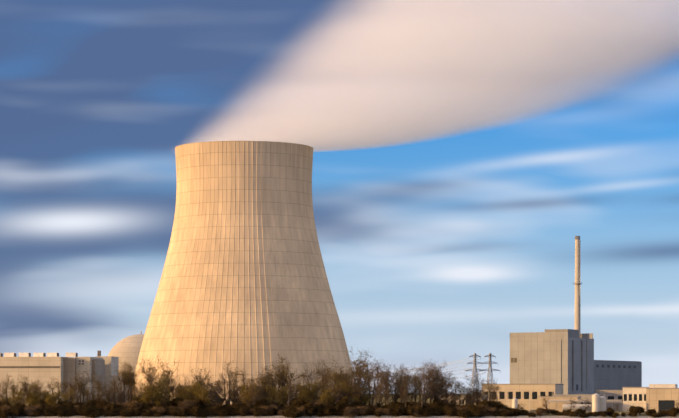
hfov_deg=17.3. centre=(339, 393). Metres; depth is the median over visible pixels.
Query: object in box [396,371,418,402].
bare tree
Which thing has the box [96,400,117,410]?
thicket shrub
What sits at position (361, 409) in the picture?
bank shrub
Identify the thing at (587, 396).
grey workshop
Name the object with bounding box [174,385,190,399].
bank tree
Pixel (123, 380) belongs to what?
bank tree
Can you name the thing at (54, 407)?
bank shrub
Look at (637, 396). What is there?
white gate house
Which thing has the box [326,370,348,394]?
tree
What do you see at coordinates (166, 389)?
bank tree
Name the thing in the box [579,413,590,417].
quay shrub
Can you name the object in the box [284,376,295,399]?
tree
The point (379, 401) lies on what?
bare tree
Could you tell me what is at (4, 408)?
bank shrub
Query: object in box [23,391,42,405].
bush
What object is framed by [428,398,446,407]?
thicket shrub
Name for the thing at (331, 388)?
bank tree
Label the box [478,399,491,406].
thicket shrub
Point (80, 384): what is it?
bank tree
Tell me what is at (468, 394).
yard tree
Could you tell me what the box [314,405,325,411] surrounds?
bank shrub
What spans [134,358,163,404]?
bank tree
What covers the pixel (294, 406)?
bank shrub
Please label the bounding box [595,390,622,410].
service building
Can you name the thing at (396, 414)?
bank shrub
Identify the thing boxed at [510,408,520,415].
quay shrub
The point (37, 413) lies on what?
bank shrub
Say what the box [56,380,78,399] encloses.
bank tree
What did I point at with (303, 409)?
bank shrub
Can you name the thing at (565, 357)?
reactor building
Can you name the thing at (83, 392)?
bank tree
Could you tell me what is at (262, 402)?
thicket shrub
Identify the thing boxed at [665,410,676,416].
quay shrub
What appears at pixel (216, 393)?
bank tree
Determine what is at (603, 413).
quay shrub
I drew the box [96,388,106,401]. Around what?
bank tree
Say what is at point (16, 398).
bank tree
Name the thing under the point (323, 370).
tree
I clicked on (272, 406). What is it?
bank shrub
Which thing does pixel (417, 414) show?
bank shrub
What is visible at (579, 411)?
quay shrub
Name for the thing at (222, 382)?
bank tree
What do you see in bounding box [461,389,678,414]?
yard equipment
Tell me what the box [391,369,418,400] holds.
bare tree
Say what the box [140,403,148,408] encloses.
bank shrub
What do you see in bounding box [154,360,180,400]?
tree
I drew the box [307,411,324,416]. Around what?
bank shrub
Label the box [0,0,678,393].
sky
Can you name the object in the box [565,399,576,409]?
tree
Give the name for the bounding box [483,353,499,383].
pylon
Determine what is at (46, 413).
bank shrub
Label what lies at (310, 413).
bank shrub
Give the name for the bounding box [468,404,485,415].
thicket shrub
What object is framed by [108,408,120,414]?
bank shrub
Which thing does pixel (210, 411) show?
bank shrub
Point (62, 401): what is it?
bank tree
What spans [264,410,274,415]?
bank shrub
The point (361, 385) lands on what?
bare tree
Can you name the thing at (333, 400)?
bank tree
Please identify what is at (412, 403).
thicket shrub
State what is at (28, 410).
bank shrub
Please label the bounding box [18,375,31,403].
bank tree
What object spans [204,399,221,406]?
thicket shrub
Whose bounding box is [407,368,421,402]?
bare tree
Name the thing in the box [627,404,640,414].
quay shrub
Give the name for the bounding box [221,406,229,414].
bank shrub
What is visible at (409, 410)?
bank shrub
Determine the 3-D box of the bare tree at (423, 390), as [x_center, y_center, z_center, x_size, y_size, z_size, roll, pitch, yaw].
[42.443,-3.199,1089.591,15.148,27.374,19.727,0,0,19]
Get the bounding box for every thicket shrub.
[0,400,13,407]
[70,401,84,412]
[72,403,103,411]
[84,398,101,405]
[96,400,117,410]
[122,402,128,407]
[126,400,142,409]
[149,402,168,408]
[165,397,183,406]
[177,398,200,414]
[192,397,206,409]
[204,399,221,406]
[242,400,256,407]
[255,398,271,406]
[291,398,304,406]
[311,398,326,406]
[335,396,351,407]
[348,400,361,407]
[389,400,409,406]
[397,400,416,406]
[423,406,433,415]
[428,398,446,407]
[459,403,470,411]
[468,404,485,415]
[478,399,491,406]
[488,399,503,408]
[496,405,516,410]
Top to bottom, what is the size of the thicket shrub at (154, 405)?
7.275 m
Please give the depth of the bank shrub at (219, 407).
1090.08 m
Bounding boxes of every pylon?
[464,353,485,389]
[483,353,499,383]
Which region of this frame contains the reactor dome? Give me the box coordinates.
[108,331,143,374]
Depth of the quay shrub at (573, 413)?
1084.32 m
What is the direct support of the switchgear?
on the ground
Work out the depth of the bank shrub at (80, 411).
1090.37 m
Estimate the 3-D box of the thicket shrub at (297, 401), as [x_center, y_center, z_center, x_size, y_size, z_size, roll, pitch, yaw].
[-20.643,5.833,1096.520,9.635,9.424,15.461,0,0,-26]
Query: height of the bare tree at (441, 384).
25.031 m
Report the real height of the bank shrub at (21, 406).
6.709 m
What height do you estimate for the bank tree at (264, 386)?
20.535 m
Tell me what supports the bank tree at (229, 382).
on the ground
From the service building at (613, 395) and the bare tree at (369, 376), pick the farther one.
the service building at (613, 395)
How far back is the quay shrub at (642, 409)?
1088.83 m
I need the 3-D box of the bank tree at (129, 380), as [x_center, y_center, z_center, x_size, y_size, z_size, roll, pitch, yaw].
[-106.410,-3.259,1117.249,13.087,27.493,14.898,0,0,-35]
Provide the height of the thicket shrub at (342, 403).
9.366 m
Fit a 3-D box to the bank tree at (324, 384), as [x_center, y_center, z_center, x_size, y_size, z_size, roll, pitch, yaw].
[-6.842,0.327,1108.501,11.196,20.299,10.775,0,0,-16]
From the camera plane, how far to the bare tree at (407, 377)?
1135.69 m
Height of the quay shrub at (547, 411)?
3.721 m
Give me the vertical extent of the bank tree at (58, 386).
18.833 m
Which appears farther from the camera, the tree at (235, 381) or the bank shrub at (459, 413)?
the tree at (235, 381)
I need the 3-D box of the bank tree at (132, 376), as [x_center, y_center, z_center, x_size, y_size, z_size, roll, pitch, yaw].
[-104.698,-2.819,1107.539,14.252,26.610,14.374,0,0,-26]
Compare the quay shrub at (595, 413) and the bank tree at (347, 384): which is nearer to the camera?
the quay shrub at (595, 413)
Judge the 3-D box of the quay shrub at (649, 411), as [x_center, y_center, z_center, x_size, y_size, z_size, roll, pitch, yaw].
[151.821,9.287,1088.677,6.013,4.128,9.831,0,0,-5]
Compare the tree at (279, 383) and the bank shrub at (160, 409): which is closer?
the bank shrub at (160, 409)
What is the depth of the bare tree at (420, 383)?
1130.22 m
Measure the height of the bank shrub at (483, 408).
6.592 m
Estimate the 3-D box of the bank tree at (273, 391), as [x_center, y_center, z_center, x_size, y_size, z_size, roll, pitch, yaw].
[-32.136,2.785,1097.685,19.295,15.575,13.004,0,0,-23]
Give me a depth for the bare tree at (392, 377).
1117.31 m
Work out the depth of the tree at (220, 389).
1119.48 m
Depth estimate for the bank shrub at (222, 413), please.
1088.56 m
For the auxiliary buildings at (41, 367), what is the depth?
1643.15 m
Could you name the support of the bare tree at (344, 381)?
on the ground
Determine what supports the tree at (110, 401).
on the ground
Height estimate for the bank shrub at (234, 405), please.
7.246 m
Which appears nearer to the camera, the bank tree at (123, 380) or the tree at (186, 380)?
the bank tree at (123, 380)
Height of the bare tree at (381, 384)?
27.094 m
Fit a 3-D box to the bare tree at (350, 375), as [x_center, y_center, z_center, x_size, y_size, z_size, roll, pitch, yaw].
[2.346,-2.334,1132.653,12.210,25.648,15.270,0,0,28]
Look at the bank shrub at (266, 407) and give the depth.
1090.07 m
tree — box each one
[0,375,13,403]
[6,378,18,399]
[9,390,28,405]
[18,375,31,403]
[26,380,46,397]
[27,385,46,407]
[32,380,45,398]
[42,377,61,395]
[51,388,61,402]
[53,379,65,399]
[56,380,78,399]
[56,396,69,403]
[60,376,78,401]
[61,387,76,404]
[73,367,97,401]
[77,383,89,402]
[86,387,98,401]
[92,373,105,396]
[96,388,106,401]
[98,385,113,403]
[100,383,115,402]
[106,376,122,402]
[107,386,131,402]
[113,381,129,402]
[113,386,129,403]
[114,361,134,401]
[118,362,141,401]
[123,362,137,401]
[125,385,139,400]
[133,381,160,398]
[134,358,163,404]
[152,377,166,401]
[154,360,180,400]
[154,372,171,401]
[158,373,173,403]
[164,373,179,397]
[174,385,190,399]
[179,375,194,387]
[181,385,202,400]
[184,378,213,405]
[191,368,212,400]
[202,378,222,401]
[206,380,230,402]
[207,378,224,400]
[207,382,224,402]
[209,384,224,399]
[212,372,242,402]
[220,377,240,401]
[223,361,252,403]
[227,378,255,404]
[228,382,245,402]
[238,368,254,390]
[239,378,264,406]
[252,375,277,399]
[254,366,276,393]
[255,384,290,409]
[256,376,272,400]
[257,368,275,396]
[261,372,278,402]
[269,353,294,400]
[271,361,287,402]
[279,362,310,405]
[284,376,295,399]
[288,378,302,398]
[293,386,312,402]
[295,380,313,402]
[300,364,325,400]
[301,380,324,401]
[312,354,336,403]
[312,369,331,394]
[316,375,333,394]
[318,386,335,406]
[320,370,350,400]
[322,363,347,401]
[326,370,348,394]
[327,393,341,403]
[336,368,352,401]
[337,365,354,396]
[340,378,354,398]
[341,376,374,404]
[342,377,360,399]
[347,344,376,402]
[347,361,370,401]
[352,372,369,404]
[354,359,377,404]
[359,359,393,403]
[363,377,394,403]
[366,362,396,406]
[369,383,388,404]
[371,363,398,404]
[376,359,401,404]
[384,366,405,401]
[388,373,414,402]
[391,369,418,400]
[394,364,418,400]
[394,375,410,407]
[394,375,431,402]
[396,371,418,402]
[405,366,425,400]
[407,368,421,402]
[410,361,443,407]
[411,362,455,414]
[415,362,443,402]
[419,369,457,400]
[421,359,449,404]
[434,373,461,401]
[438,371,452,400]
[442,393,460,405]
[451,377,464,401]
[457,388,466,404]
[459,389,477,404]
[461,368,485,396]
[461,383,484,403]
[467,390,480,404]
[472,383,489,402]
[479,379,501,401]
[485,379,502,399]
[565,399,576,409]
[580,398,589,412]
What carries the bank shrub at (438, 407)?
on the ground
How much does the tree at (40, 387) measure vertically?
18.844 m
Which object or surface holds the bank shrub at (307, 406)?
on the ground
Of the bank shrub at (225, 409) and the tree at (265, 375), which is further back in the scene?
the tree at (265, 375)
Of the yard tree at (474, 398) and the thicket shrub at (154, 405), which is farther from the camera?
the yard tree at (474, 398)
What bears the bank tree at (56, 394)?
on the ground
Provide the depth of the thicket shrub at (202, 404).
1093.70 m
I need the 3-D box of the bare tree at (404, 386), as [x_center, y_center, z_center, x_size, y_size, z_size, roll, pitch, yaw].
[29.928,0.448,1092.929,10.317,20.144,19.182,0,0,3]
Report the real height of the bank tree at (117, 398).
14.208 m
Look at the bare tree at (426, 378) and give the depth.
1109.76 m
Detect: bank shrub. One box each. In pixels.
[0,405,12,414]
[0,411,8,417]
[7,404,23,416]
[17,402,25,415]
[23,404,37,415]
[32,409,42,416]
[42,408,51,416]
[43,402,62,412]
[49,411,62,416]
[56,405,72,416]
[57,406,67,416]
[72,404,78,414]
[76,406,88,416]
[82,407,91,416]
[89,411,108,417]
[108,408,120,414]
[121,407,145,416]
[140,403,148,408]
[142,407,169,416]
[151,406,166,416]
[167,408,184,416]
[186,405,200,413]
[193,409,207,417]
[205,407,219,416]
[213,403,223,410]
[218,410,236,416]
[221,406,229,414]
[230,401,244,414]
[233,405,247,415]
[251,406,263,415]
[252,409,264,416]
[257,404,269,410]
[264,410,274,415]
[268,403,278,413]
[282,407,303,416]
[283,409,304,417]
[289,403,302,409]
[296,406,307,416]
[304,401,313,410]
[306,409,315,416]
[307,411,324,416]
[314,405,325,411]
[321,407,332,415]
[324,403,339,412]
[337,408,344,415]
[343,406,356,417]
[349,406,367,414]
[368,406,380,414]
[374,411,381,415]
[384,408,392,415]
[387,404,402,413]
[393,411,409,416]
[403,406,414,414]
[409,410,421,416]
[410,404,424,413]
[422,409,440,416]
[432,406,443,413]
[441,406,455,416]
[453,408,462,416]
[457,406,468,410]
[461,410,469,417]
[470,407,484,416]
[477,403,488,415]
[486,406,495,415]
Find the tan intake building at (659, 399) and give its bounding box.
[646,388,678,411]
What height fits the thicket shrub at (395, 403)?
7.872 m
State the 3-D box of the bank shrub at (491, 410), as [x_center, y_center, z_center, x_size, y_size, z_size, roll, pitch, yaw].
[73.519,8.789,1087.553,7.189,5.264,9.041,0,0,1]
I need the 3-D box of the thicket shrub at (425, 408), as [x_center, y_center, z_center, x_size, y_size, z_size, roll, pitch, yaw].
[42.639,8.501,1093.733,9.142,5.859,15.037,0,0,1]
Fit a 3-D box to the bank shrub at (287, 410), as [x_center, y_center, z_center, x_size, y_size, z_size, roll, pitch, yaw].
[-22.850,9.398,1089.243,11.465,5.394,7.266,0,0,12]
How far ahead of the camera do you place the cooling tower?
1346.95 m
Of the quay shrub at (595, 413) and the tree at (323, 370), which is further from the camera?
the tree at (323, 370)
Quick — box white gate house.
[622,387,648,410]
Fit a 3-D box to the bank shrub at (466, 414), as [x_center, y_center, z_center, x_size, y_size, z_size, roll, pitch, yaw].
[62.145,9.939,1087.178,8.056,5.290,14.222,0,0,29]
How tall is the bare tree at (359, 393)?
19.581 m
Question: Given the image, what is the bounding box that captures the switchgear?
[433,395,487,404]
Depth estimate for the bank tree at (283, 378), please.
1113.51 m
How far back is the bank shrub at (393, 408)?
1087.54 m
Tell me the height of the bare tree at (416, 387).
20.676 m
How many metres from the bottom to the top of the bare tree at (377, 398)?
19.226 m
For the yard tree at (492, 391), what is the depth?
1142.53 m
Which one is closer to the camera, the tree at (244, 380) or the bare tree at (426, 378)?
the bare tree at (426, 378)
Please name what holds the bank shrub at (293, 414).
on the ground
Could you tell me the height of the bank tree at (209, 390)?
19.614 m
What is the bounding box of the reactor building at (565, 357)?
[510,329,641,393]
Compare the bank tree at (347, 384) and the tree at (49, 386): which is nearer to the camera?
the bank tree at (347, 384)
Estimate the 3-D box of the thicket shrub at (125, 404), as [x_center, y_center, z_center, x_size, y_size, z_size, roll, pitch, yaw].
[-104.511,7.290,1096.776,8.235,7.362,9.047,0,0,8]
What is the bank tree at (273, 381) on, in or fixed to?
on the ground
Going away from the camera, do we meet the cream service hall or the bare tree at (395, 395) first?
the bare tree at (395, 395)
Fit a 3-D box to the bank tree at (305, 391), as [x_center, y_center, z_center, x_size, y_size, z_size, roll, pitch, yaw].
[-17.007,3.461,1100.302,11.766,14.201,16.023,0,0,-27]
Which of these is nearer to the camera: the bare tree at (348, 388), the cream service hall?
the bare tree at (348, 388)
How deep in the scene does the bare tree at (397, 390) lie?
1123.05 m
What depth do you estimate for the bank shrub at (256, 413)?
1087.95 m
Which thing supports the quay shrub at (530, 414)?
on the ground
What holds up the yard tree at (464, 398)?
on the ground
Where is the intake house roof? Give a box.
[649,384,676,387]
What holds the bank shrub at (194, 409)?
on the ground
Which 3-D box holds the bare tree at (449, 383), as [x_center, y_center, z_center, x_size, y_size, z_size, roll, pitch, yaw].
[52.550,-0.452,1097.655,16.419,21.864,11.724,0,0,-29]
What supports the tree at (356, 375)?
on the ground
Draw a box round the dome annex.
[95,351,129,401]
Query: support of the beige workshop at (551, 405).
on the ground
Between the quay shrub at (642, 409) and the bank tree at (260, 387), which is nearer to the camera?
the quay shrub at (642, 409)
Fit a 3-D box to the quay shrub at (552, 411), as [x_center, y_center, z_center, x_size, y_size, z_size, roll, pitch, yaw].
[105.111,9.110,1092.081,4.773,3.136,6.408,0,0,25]
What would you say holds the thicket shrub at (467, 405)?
on the ground
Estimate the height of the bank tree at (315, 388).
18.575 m
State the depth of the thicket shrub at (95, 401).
1100.64 m
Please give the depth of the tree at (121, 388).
1152.88 m
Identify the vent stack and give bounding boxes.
[574,236,581,337]
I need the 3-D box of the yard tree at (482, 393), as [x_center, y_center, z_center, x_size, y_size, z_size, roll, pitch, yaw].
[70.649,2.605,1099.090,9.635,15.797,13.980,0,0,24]
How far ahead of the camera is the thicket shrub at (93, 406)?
1094.73 m
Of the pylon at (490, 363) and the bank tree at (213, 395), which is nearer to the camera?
the bank tree at (213, 395)
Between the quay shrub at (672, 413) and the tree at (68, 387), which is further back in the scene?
the tree at (68, 387)
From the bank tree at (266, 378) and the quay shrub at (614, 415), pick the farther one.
the bank tree at (266, 378)
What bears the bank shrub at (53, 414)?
on the ground
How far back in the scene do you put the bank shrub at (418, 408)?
1084.46 m
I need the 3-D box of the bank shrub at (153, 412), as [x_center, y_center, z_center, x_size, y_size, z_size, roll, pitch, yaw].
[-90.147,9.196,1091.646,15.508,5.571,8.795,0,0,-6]
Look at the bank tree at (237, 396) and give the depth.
1100.58 m
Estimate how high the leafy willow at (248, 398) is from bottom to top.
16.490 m
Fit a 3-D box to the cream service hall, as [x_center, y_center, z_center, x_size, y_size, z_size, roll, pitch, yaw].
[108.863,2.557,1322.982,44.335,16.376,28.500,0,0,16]
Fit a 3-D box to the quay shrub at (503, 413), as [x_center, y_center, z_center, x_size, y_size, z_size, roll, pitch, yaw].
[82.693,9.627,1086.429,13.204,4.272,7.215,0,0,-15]
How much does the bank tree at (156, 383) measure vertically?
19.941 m
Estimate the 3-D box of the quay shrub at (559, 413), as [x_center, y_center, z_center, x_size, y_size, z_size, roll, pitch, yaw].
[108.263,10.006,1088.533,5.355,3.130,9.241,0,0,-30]
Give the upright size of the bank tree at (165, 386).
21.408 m
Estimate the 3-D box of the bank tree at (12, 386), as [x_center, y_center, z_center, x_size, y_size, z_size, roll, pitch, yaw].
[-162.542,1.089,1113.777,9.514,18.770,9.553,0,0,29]
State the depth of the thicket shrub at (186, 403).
1091.62 m
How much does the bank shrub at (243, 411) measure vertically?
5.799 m
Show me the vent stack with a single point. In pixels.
(577, 283)
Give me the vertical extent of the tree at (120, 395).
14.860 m
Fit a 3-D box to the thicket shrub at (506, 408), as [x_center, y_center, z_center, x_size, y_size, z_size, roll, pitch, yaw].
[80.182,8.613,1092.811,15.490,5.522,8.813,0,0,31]
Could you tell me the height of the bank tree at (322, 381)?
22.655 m
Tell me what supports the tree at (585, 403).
on the ground
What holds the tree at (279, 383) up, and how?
on the ground
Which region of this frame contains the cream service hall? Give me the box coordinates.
[482,384,563,410]
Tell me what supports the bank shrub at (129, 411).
on the ground
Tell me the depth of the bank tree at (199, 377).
1101.81 m
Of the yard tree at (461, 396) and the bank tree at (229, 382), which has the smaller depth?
the bank tree at (229, 382)
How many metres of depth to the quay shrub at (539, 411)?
1086.51 m
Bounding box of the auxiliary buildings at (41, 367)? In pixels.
[0,353,104,404]
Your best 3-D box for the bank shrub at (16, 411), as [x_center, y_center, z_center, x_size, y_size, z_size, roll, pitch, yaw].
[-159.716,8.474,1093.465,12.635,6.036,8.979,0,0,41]
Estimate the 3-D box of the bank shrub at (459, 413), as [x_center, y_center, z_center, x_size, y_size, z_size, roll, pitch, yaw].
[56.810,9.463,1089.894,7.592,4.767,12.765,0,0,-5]
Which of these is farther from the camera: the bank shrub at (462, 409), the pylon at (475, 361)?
the pylon at (475, 361)
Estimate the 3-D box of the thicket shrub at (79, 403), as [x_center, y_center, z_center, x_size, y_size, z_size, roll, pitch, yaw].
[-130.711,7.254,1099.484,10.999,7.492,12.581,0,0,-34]
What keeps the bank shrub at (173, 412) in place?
on the ground
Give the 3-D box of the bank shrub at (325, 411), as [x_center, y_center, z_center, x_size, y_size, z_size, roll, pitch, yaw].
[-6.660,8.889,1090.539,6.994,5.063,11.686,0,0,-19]
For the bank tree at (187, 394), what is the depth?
1098.46 m
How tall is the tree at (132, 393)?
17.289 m
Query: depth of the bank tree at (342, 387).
1096.36 m
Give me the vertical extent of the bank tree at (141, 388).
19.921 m
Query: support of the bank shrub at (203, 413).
on the ground
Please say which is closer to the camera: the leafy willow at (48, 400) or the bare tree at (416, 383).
the leafy willow at (48, 400)
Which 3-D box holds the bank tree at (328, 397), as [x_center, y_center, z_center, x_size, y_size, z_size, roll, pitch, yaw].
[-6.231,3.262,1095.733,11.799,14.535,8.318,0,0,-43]
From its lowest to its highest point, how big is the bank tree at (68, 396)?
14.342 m
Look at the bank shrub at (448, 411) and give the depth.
1086.37 m
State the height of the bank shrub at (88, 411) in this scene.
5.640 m
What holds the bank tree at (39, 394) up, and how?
on the ground
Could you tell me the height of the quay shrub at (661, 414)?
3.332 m
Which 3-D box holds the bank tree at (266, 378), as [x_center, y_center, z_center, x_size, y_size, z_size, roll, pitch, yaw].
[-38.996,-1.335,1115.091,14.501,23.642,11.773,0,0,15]
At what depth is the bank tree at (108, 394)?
1104.54 m
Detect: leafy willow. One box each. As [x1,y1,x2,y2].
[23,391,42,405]
[43,394,56,405]
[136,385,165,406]
[239,381,259,405]
[349,384,371,404]
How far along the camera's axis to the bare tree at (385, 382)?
1098.89 m
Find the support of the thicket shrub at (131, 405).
on the ground
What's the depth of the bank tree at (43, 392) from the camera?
1108.18 m
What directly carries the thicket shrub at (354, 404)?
on the ground
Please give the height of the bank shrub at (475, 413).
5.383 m
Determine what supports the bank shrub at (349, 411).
on the ground
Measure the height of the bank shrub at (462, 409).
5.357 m
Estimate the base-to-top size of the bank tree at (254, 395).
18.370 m
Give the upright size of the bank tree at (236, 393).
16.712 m
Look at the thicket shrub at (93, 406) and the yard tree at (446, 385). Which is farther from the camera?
the yard tree at (446, 385)
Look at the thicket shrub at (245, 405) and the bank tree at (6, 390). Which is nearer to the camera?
the thicket shrub at (245, 405)
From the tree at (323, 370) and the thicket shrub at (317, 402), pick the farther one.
the tree at (323, 370)
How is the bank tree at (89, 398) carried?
on the ground
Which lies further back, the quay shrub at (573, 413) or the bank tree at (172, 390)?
the bank tree at (172, 390)
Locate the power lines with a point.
(440, 366)
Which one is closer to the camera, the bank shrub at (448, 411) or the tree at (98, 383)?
the bank shrub at (448, 411)
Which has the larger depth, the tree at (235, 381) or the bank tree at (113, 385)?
the tree at (235, 381)
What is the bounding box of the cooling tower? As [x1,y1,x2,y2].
[130,141,353,404]
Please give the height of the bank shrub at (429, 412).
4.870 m
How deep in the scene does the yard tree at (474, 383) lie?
1115.94 m
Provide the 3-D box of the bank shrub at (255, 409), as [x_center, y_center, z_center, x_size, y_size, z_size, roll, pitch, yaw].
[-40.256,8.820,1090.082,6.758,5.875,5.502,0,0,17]
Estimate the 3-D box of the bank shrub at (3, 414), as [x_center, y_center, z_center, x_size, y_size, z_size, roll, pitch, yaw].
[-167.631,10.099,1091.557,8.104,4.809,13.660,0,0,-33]
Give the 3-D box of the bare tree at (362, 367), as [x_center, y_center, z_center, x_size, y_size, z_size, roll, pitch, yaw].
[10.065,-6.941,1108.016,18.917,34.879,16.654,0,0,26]
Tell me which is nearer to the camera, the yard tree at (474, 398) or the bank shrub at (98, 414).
the bank shrub at (98, 414)
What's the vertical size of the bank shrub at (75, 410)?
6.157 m
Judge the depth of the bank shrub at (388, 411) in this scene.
1088.62 m
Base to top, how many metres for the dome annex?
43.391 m
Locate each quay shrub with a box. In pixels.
[499,409,519,416]
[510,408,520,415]
[527,412,535,416]
[535,407,545,415]
[544,408,550,414]
[550,409,558,414]
[554,411,568,415]
[568,410,577,415]
[575,409,585,413]
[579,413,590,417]
[587,411,598,415]
[600,411,609,416]
[607,407,614,413]
[609,412,618,417]
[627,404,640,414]
[637,405,645,414]
[645,408,655,414]
[649,412,665,416]
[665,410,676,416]
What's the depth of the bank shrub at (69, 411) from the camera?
1091.42 m
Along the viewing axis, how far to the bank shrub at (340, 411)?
1088.48 m
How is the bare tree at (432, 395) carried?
on the ground
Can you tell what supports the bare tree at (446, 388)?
on the ground
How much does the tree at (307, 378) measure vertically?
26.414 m
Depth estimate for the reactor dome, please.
1759.73 m
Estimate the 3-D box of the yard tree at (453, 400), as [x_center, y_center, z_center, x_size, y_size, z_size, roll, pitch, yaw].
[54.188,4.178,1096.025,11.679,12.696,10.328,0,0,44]
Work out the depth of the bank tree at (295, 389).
1109.71 m
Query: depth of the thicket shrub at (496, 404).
1091.38 m
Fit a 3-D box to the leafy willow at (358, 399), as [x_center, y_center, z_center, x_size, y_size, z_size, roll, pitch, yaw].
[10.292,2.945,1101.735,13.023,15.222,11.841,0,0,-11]
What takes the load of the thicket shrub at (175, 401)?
on the ground
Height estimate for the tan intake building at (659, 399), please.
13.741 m
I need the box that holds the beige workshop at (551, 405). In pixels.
[539,396,581,411]
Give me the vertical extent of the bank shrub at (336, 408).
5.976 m
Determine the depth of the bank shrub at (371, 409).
1090.07 m
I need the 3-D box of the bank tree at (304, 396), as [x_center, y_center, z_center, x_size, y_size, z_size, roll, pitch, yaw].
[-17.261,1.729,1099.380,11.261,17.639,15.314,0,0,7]
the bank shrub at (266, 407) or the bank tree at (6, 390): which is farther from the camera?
the bank tree at (6, 390)
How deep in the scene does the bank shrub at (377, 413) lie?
1085.99 m
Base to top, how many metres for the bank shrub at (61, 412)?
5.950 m
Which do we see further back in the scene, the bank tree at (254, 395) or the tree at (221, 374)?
the tree at (221, 374)
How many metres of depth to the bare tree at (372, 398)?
1098.22 m
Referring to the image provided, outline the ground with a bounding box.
[0,394,678,417]
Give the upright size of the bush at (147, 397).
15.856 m
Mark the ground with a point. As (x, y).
(386, 416)
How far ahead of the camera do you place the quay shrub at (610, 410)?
1086.70 m
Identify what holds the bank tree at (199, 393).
on the ground
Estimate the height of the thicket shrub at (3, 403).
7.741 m
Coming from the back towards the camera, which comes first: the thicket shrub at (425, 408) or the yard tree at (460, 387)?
the yard tree at (460, 387)
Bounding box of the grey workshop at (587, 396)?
[553,394,600,410]
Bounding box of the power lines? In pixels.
[370,359,481,390]
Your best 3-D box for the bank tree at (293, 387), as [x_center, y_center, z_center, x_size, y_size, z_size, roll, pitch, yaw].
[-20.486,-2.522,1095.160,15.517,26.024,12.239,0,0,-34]

